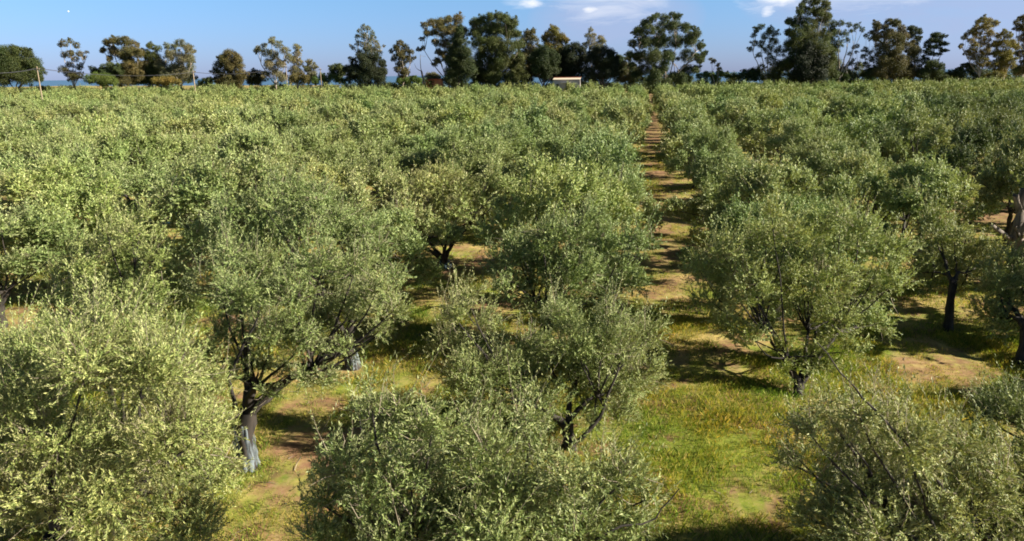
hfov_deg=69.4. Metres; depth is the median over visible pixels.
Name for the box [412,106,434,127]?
olive tree
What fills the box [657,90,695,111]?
olive tree
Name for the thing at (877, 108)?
olive tree
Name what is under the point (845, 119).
olive tree
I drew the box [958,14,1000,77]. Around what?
eucalyptus tree
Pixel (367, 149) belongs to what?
olive tree
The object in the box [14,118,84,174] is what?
olive tree
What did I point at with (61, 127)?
olive tree
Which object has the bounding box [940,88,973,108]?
olive tree
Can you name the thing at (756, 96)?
olive tree
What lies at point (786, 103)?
olive tree
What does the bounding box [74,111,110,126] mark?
olive tree
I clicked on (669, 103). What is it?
olive tree
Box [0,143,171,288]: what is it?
olive tree
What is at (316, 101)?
olive tree
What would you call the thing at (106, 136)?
olive tree
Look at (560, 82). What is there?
farmhouse
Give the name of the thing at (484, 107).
olive tree
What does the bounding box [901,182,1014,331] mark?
olive tree
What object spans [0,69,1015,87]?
sea
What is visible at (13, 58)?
pine tree
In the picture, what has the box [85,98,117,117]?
olive tree
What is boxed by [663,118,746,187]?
olive tree
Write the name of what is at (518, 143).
olive tree
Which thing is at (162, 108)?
olive tree
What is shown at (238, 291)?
olive tree
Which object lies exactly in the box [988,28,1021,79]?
eucalyptus tree
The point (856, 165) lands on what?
olive tree
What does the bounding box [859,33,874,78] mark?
eucalyptus tree
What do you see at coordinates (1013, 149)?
olive tree
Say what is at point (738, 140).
olive tree
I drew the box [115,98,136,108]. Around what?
olive tree
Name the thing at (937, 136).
olive tree
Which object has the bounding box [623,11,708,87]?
eucalyptus tree
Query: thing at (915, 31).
pine tree
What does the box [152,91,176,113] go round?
olive tree
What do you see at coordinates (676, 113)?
olive tree
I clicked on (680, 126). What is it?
olive tree
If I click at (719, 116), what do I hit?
olive tree
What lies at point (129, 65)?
eucalyptus tree
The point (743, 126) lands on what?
olive tree
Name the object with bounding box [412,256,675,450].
olive tree
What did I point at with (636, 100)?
olive tree
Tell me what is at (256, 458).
harvest net
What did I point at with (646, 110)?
olive tree
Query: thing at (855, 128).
olive tree
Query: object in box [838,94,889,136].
olive tree
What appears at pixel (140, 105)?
olive tree
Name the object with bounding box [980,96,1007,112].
olive tree
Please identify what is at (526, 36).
eucalyptus tree
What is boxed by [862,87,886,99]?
olive tree
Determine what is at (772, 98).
olive tree
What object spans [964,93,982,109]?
olive tree
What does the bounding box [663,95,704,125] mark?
olive tree
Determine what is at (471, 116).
olive tree
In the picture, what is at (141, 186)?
olive tree
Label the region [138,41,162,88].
eucalyptus tree
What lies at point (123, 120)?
olive tree
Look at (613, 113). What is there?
olive tree
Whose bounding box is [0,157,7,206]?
olive tree
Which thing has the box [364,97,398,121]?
olive tree
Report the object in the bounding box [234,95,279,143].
olive tree
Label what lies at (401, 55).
eucalyptus tree
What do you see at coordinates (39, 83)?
utility pole
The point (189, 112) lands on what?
olive tree
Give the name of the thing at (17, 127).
olive tree
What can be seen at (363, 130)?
olive tree
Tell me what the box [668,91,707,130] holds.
olive tree
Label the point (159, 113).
olive tree
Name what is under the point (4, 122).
olive tree
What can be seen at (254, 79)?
shrub
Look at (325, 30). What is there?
sky
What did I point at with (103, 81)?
shrub
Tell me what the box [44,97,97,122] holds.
olive tree
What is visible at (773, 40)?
eucalyptus tree
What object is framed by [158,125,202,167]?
olive tree
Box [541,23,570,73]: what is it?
eucalyptus tree
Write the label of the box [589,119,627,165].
olive tree
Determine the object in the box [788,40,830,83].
pine tree
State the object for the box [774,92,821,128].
olive tree
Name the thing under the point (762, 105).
olive tree
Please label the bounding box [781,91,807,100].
olive tree
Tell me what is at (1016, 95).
olive tree
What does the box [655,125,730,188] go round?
olive tree
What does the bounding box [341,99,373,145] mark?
tree
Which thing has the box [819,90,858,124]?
olive tree
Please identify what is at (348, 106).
olive tree
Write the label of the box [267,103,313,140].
olive tree
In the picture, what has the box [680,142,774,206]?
olive tree
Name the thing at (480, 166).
olive tree
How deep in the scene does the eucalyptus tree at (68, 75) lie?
226.07 m
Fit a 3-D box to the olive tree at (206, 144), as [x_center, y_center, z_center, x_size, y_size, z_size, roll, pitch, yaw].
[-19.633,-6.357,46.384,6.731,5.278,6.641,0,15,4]
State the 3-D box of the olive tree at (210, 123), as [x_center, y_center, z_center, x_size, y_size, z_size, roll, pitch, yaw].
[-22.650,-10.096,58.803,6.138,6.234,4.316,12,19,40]
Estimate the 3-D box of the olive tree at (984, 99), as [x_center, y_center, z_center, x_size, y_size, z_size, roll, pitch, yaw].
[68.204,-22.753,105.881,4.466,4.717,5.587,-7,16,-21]
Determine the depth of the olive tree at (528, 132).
52.89 m
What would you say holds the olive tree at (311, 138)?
on the ground at (292, 445)
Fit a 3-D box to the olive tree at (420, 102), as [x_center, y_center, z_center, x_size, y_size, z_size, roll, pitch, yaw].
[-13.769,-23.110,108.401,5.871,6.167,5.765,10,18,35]
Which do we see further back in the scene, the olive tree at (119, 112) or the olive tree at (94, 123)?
the olive tree at (119, 112)
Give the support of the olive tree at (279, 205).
on the ground at (292, 445)
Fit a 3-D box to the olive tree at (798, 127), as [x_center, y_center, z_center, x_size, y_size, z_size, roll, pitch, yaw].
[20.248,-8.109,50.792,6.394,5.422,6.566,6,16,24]
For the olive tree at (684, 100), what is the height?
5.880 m
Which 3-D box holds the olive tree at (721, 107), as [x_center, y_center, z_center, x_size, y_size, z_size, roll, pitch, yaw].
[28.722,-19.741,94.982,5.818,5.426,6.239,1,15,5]
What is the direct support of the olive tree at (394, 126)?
on the ground at (292, 445)
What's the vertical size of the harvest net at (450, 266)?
0.500 m
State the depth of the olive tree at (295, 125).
57.51 m
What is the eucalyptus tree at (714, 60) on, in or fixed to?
on the ground at (292, 445)
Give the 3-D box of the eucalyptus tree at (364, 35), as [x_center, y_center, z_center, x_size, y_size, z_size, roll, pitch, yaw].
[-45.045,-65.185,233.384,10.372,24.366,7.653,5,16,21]
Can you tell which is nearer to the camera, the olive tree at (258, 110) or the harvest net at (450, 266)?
the harvest net at (450, 266)
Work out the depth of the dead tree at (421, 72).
223.91 m
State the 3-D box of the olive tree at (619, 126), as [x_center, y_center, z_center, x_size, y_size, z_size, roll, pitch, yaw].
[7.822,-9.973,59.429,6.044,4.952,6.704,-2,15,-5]
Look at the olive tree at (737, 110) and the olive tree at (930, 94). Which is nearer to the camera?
the olive tree at (737, 110)
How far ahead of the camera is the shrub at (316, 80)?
220.09 m
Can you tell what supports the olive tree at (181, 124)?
on the ground at (292, 445)
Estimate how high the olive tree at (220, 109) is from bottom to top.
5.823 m
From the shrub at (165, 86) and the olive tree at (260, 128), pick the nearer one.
the olive tree at (260, 128)
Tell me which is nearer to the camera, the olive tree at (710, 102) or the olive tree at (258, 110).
the olive tree at (258, 110)
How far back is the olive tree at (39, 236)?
24.24 m
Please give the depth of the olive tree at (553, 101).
117.14 m
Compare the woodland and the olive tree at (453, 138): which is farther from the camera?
the woodland
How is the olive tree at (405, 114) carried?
on the ground at (292, 445)
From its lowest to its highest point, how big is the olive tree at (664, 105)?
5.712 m
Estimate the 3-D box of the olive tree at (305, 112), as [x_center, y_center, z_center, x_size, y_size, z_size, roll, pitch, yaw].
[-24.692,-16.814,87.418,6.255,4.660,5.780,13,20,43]
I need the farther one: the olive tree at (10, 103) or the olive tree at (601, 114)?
the olive tree at (10, 103)
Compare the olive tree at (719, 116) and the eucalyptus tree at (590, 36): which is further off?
the eucalyptus tree at (590, 36)
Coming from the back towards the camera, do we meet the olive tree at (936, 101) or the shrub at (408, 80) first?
the shrub at (408, 80)
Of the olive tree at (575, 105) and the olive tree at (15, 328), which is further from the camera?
the olive tree at (575, 105)
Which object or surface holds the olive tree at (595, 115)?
on the ground at (292, 445)
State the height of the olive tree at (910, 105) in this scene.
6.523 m
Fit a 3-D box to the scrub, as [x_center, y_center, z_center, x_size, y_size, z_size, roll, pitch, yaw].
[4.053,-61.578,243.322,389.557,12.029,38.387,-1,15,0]
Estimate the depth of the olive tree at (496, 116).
77.52 m
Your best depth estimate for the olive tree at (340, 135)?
51.60 m
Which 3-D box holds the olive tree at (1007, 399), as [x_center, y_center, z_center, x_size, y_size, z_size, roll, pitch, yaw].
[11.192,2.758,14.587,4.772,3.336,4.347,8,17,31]
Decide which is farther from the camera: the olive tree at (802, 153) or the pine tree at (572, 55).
the pine tree at (572, 55)
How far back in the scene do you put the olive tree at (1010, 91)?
109.85 m
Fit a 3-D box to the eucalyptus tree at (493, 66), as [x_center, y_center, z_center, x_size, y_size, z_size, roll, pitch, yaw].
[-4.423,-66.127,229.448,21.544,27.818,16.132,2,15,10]
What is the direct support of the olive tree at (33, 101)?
on the ground at (292, 445)
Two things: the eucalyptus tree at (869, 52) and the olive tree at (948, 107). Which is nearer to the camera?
the olive tree at (948, 107)
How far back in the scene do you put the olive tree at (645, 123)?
75.06 m
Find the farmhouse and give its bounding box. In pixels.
[553,77,580,91]
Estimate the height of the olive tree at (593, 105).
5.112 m
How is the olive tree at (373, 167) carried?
on the ground at (292, 445)
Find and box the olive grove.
[0,75,1023,207]
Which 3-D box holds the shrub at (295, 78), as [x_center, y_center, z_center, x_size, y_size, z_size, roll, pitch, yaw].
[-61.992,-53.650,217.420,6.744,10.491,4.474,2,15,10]
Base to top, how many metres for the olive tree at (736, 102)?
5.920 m
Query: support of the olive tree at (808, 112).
on the ground at (292, 445)
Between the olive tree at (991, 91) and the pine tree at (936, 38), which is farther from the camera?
the pine tree at (936, 38)
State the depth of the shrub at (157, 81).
212.67 m
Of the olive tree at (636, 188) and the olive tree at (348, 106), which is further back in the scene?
the olive tree at (348, 106)
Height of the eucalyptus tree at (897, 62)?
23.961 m
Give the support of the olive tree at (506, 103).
on the ground at (292, 445)
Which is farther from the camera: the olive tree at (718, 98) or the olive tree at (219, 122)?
the olive tree at (718, 98)
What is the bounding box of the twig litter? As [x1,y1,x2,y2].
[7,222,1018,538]
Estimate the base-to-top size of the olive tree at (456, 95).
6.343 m
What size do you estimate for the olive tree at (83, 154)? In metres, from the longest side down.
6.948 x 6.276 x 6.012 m
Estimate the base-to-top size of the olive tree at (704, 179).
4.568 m
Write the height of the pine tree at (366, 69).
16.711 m
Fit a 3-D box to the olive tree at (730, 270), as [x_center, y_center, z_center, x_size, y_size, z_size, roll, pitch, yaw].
[7.704,0.172,19.650,6.625,5.980,4.167,-4,15,-12]
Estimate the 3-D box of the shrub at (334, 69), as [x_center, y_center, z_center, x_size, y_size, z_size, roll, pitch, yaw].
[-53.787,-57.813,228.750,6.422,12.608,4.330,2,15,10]
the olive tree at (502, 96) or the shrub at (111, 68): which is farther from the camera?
the shrub at (111, 68)
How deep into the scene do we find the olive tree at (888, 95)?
111.72 m
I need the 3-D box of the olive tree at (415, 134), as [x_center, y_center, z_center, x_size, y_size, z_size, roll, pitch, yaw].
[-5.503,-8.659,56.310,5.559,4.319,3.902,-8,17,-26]
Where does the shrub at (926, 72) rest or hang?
on the ground at (292, 445)
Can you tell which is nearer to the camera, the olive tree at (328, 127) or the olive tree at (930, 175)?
the olive tree at (930, 175)
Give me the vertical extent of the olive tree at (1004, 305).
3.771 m
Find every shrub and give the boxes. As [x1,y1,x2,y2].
[82,71,118,88]
[88,65,101,90]
[99,61,126,87]
[131,64,192,88]
[149,75,181,89]
[198,76,214,86]
[246,68,266,89]
[289,70,309,89]
[311,72,345,85]
[327,63,344,83]
[396,75,422,84]
[424,71,439,78]
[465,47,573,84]
[604,54,639,87]
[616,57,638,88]
[695,70,736,84]
[736,67,758,81]
[766,57,940,82]
[915,59,950,81]
[947,62,989,81]
[982,70,1005,79]
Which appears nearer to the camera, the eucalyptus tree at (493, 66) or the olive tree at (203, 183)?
the olive tree at (203, 183)
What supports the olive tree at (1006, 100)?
on the ground at (292, 445)
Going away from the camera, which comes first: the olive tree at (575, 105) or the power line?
the olive tree at (575, 105)
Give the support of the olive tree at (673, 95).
on the ground at (292, 445)
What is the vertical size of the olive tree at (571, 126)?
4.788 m
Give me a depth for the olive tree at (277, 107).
103.80 m
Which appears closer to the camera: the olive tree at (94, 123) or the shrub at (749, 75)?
the olive tree at (94, 123)
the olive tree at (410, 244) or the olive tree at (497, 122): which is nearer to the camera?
the olive tree at (410, 244)
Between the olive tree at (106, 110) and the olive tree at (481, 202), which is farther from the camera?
the olive tree at (106, 110)
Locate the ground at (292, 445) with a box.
[0,85,1023,540]
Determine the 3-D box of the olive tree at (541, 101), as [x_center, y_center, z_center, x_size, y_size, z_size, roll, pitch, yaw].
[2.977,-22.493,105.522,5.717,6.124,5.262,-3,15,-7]
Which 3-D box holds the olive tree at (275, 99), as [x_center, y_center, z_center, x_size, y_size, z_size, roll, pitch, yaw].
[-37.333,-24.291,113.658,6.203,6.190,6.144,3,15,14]
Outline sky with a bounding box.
[0,0,1023,80]
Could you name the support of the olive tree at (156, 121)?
on the ground at (292, 445)
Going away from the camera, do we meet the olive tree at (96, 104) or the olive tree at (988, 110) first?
the olive tree at (988, 110)
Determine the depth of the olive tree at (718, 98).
98.66 m
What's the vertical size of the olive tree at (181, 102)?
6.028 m
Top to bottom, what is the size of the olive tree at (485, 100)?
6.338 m
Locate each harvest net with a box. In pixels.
[231,425,260,473]
[350,352,360,370]
[438,258,451,268]
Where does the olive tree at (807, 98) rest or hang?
on the ground at (292, 445)
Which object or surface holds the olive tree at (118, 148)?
on the ground at (292, 445)
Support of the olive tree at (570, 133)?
on the ground at (292, 445)
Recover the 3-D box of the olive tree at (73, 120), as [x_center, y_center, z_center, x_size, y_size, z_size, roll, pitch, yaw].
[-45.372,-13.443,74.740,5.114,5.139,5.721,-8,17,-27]
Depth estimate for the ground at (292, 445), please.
20.03 m
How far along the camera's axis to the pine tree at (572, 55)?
227.67 m
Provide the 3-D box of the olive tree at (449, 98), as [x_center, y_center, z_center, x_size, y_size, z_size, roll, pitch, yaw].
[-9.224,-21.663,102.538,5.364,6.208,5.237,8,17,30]
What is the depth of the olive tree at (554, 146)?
35.54 m
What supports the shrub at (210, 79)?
on the ground at (292, 445)
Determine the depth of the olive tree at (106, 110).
89.82 m
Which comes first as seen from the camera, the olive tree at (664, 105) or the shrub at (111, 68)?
the olive tree at (664, 105)
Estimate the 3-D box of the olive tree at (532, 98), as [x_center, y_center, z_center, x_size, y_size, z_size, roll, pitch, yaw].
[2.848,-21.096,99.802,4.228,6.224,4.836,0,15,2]
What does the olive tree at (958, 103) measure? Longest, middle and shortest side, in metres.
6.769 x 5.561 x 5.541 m
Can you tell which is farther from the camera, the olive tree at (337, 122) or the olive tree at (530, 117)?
the olive tree at (530, 117)
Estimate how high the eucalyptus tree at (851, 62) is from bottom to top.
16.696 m
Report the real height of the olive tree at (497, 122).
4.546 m
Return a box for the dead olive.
[990,188,1023,277]
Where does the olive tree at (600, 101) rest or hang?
on the ground at (292, 445)
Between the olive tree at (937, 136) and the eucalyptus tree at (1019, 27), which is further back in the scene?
the eucalyptus tree at (1019, 27)
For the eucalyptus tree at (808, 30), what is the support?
on the ground at (292, 445)
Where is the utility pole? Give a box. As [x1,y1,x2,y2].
[36,66,42,99]
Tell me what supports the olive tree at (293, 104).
on the ground at (292, 445)
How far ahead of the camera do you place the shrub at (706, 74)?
230.70 m
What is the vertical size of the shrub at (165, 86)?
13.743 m
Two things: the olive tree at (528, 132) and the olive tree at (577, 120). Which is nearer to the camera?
the olive tree at (528, 132)
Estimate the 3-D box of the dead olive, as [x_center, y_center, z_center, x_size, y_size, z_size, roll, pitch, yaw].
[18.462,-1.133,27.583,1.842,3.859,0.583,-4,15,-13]
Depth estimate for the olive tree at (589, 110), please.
98.88 m
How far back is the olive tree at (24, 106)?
99.49 m
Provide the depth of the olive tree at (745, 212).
23.83 m
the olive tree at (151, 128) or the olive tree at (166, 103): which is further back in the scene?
the olive tree at (166, 103)
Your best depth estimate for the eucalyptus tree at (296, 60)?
228.09 m
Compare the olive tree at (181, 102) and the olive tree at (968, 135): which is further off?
the olive tree at (181, 102)
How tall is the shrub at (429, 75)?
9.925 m
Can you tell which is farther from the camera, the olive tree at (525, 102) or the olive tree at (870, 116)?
the olive tree at (525, 102)
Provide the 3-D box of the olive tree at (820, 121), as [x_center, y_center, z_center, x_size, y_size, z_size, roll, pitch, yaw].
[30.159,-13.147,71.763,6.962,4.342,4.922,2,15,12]
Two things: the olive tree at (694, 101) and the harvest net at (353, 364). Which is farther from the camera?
the olive tree at (694, 101)
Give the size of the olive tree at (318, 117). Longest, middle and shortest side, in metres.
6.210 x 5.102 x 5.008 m
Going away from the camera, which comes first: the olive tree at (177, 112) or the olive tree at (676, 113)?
the olive tree at (676, 113)
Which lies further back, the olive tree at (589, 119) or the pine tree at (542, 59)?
the pine tree at (542, 59)
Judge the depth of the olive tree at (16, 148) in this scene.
48.40 m
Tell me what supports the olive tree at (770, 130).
on the ground at (292, 445)
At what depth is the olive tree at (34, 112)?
86.85 m
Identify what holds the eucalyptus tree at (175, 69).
on the ground at (292, 445)
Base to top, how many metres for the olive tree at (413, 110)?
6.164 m
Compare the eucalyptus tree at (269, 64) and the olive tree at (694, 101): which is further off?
the eucalyptus tree at (269, 64)
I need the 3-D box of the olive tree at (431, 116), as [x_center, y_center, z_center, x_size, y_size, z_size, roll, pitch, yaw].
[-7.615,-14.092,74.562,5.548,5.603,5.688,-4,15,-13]
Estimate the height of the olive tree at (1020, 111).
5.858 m
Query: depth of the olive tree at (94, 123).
53.59 m
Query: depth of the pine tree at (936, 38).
226.06 m
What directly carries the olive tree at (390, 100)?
on the ground at (292, 445)
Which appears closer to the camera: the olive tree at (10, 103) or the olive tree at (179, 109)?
the olive tree at (179, 109)
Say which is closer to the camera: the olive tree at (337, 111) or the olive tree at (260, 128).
the olive tree at (260, 128)
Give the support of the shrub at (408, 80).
on the ground at (292, 445)
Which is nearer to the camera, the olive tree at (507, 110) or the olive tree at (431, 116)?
the olive tree at (431, 116)
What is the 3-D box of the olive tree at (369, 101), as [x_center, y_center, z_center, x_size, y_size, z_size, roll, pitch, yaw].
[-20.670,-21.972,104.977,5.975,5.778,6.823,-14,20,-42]
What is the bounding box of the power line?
[6,67,318,75]
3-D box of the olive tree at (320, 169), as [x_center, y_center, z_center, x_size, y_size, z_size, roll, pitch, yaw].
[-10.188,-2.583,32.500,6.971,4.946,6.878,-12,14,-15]
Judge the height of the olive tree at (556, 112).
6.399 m
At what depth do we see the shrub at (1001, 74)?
216.33 m
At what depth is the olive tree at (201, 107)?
89.01 m
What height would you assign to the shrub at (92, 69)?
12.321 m
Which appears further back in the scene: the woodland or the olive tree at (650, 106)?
the woodland
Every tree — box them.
[0,44,46,90]
[0,94,33,110]
[0,105,18,140]
[0,106,23,121]
[0,112,52,157]
[0,113,13,157]
[0,127,57,188]
[0,133,138,249]
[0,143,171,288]
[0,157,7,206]
[0,192,95,327]
[0,262,266,540]
[0,299,69,428]
[2,92,36,109]
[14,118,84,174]
[15,99,32,117]
[21,106,55,125]
[25,113,75,136]
[27,179,212,357]
[33,112,57,137]
[40,113,78,135]
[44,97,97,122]
[46,96,78,121]
[55,121,88,135]
[56,37,89,89]
[68,112,184,213]
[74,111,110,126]
[76,107,140,160]
[80,118,139,199]
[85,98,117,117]
[86,110,152,153]
[93,104,123,118]
[99,35,148,86]
[103,98,148,118]
[113,120,172,171]
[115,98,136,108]
[117,93,160,113]
[120,155,215,251]
[123,108,164,120]
[136,138,321,295]
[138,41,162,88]
[141,101,176,118]
[141,114,180,146]
[141,126,242,172]
[149,109,169,118]
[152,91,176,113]
[153,38,198,89]
[157,110,203,140]
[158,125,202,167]
[164,200,415,471]
[167,142,418,370]
[171,107,207,137]
[172,93,197,107]
[173,104,191,127]
[182,101,204,116]
[185,99,219,134]
[188,99,214,108]
[197,103,243,170]
[197,105,247,135]
[198,95,222,102]
[199,154,350,260]
[204,94,244,109]
[205,117,271,171]
[209,48,249,88]
[210,101,243,117]
[211,117,324,184]
[231,105,283,134]
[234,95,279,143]
[248,105,272,117]
[253,36,292,88]
[254,92,282,111]
[258,118,359,178]
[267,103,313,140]
[269,114,304,130]
[270,100,301,116]
[279,95,315,114]
[282,109,316,124]
[283,122,308,137]
[283,334,682,540]
[285,91,307,111]
[287,43,303,88]
[290,109,331,127]
[291,119,359,170]
[302,59,318,87]
[305,96,321,105]
[306,91,333,111]
[308,147,406,216]
[309,97,344,129]
[313,118,349,139]
[324,112,362,153]
[325,158,464,289]
[332,107,392,160]
[334,95,369,125]
[335,135,430,200]
[341,48,387,87]
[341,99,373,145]
[349,23,385,80]
[353,95,377,107]
[357,113,414,156]
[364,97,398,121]
[367,149,527,268]
[370,99,431,148]
[377,96,399,104]
[380,125,450,196]
[385,92,418,108]
[388,39,416,83]
[391,96,428,135]
[401,149,530,237]
[405,92,431,109]
[410,129,469,168]
[411,117,523,215]
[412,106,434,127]
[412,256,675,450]
[414,103,443,135]
[415,54,425,86]
[416,11,468,88]
[420,94,450,127]
[432,91,455,111]
[434,95,485,137]
[442,24,478,86]
[451,89,474,107]
[461,92,478,104]
[467,113,539,198]
[468,9,531,86]
[470,100,499,117]
[471,91,508,118]
[471,144,652,292]
[472,106,485,119]
[473,117,510,130]
[476,184,666,353]
[480,88,513,113]
[483,109,509,124]
[485,105,520,120]
[496,93,514,110]
[500,118,546,187]
[505,90,527,111]
[508,98,560,160]
[508,102,532,118]
[509,95,532,117]
[517,27,541,82]
[518,118,647,213]
[519,91,551,107]
[519,93,545,107]
[527,44,561,85]
[527,124,669,254]
[530,94,578,156]
[532,117,564,159]
[539,116,636,187]
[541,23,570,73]
[543,113,583,131]
[546,97,556,104]
[551,93,592,128]
[554,95,594,117]
[557,41,588,81]
[560,108,586,133]
[576,109,593,124]
[580,45,621,88]
[581,87,608,113]
[582,99,602,124]
[582,112,634,141]
[584,26,606,85]
[588,114,647,164]
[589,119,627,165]
[596,95,648,144]
[598,98,627,117]
[604,94,651,125]
[617,101,650,142]
[621,96,644,111]
[622,92,651,117]
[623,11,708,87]
[628,94,654,115]
[654,115,716,177]
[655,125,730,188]
[656,94,679,124]
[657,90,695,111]
[657,96,705,144]
[658,95,687,120]
[658,103,718,145]
[659,154,770,227]
[661,89,681,104]
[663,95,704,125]
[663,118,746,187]
[667,94,707,111]
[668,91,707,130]
[675,171,945,397]
[676,181,870,321]
[678,146,827,271]
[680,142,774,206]
[705,97,719,114]
[707,90,743,119]
[708,58,722,85]
[712,96,765,149]
[713,96,749,118]
[714,94,759,128]
[718,94,748,144]
[724,106,782,154]
[730,106,785,160]
[738,342,1023,540]
[741,102,818,168]
[743,116,817,165]
[747,23,785,85]
[748,93,759,102]
[755,86,782,109]
[759,88,784,122]
[760,111,855,187]
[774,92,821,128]
[778,0,842,83]
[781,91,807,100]
[781,98,806,112]
[781,128,863,193]
[783,98,827,124]
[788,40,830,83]
[794,93,829,106]
[801,112,832,127]
[801,131,915,208]
[805,145,915,221]
[816,146,986,282]
[818,88,842,101]
[818,111,866,143]
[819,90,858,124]
[823,98,858,122]
[824,19,864,81]
[834,111,889,161]
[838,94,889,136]
[845,43,863,82]
[854,109,905,134]
[855,121,929,182]
[856,94,902,118]
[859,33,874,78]
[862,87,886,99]
[867,18,923,82]
[869,98,943,169]
[871,89,895,100]
[879,101,994,203]
[886,88,935,113]
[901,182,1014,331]
[906,25,922,81]
[909,84,940,110]
[909,108,1023,224]
[919,31,949,81]
[922,91,953,107]
[922,97,994,167]
[930,94,980,113]
[931,102,981,123]
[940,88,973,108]
[944,355,1023,465]
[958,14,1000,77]
[961,235,1023,364]
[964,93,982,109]
[965,99,1023,169]
[969,95,999,110]
[971,120,1023,248]
[972,86,1007,110]
[976,103,997,114]
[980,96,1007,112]
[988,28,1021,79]
[988,92,1023,115]
[991,102,1023,161]
[992,86,1017,98]
[996,89,1023,112]
[1004,97,1023,112]
[1011,14,1023,76]
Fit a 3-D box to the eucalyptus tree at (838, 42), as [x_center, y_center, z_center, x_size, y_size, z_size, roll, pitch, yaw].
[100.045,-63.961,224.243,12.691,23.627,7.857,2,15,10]
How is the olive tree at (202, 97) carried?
on the ground at (292, 445)
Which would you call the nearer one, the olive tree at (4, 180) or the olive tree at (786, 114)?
the olive tree at (4, 180)
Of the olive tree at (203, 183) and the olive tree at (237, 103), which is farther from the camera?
the olive tree at (237, 103)
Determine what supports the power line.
attached to the utility pole
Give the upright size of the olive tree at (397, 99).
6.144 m
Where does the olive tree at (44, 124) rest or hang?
on the ground at (292, 445)
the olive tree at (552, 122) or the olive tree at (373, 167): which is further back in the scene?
the olive tree at (552, 122)
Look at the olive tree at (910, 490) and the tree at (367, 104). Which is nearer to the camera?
the olive tree at (910, 490)
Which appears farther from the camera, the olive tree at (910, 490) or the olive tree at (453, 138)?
the olive tree at (453, 138)
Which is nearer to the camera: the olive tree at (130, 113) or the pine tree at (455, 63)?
the olive tree at (130, 113)
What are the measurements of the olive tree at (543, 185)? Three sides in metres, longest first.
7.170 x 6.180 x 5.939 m
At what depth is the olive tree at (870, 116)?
72.01 m
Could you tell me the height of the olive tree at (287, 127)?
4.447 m
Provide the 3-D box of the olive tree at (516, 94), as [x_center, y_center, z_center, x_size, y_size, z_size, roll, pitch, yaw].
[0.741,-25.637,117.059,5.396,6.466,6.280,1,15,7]
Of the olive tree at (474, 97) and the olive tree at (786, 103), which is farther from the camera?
the olive tree at (474, 97)
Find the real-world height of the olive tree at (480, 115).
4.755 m
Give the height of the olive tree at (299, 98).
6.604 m
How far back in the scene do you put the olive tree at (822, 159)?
38.52 m
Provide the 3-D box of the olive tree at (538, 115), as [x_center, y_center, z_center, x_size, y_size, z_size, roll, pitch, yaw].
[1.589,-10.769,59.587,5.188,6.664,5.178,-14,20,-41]
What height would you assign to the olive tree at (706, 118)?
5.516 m
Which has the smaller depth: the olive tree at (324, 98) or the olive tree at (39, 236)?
the olive tree at (39, 236)
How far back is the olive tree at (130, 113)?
77.27 m
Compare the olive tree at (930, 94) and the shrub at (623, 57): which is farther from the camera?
the shrub at (623, 57)
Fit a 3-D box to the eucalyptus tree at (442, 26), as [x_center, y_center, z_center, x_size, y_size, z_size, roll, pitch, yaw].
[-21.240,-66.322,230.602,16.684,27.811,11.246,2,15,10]
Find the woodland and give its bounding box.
[22,76,1008,94]
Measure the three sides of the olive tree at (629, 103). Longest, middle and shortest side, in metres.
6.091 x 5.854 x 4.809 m
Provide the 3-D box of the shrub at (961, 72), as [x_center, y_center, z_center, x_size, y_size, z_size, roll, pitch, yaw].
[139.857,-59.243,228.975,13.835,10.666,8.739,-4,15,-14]
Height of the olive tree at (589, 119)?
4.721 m
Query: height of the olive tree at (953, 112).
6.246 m
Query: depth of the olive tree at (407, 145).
48.35 m
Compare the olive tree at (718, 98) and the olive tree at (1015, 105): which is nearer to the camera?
the olive tree at (1015, 105)
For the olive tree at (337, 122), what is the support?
on the ground at (292, 445)
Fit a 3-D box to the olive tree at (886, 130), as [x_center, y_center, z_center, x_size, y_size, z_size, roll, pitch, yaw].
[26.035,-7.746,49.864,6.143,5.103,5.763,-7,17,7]
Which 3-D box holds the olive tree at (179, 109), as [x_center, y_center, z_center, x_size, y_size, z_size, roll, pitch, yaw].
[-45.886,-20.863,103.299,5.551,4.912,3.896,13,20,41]
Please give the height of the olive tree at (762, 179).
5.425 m
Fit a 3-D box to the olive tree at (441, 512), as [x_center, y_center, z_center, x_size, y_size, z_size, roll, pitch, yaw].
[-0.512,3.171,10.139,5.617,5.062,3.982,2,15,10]
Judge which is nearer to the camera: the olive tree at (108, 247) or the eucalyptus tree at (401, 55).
the olive tree at (108, 247)
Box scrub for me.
[0,60,1023,93]
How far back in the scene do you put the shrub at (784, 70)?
228.60 m
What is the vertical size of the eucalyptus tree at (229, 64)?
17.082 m
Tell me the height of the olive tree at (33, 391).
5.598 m
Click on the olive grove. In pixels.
(980, 86)
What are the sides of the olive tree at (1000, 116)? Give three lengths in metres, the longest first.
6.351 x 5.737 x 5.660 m
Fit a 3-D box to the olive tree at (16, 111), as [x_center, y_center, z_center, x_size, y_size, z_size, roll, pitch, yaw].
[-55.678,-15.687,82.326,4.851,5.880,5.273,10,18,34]
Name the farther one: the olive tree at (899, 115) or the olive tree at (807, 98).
the olive tree at (807, 98)
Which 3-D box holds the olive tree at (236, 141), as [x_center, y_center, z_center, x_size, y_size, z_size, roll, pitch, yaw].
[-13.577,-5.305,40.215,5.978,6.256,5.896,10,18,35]
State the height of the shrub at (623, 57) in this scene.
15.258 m
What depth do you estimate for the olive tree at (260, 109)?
87.32 m
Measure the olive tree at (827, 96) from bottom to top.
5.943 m
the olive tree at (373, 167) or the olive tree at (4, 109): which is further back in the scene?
the olive tree at (4, 109)

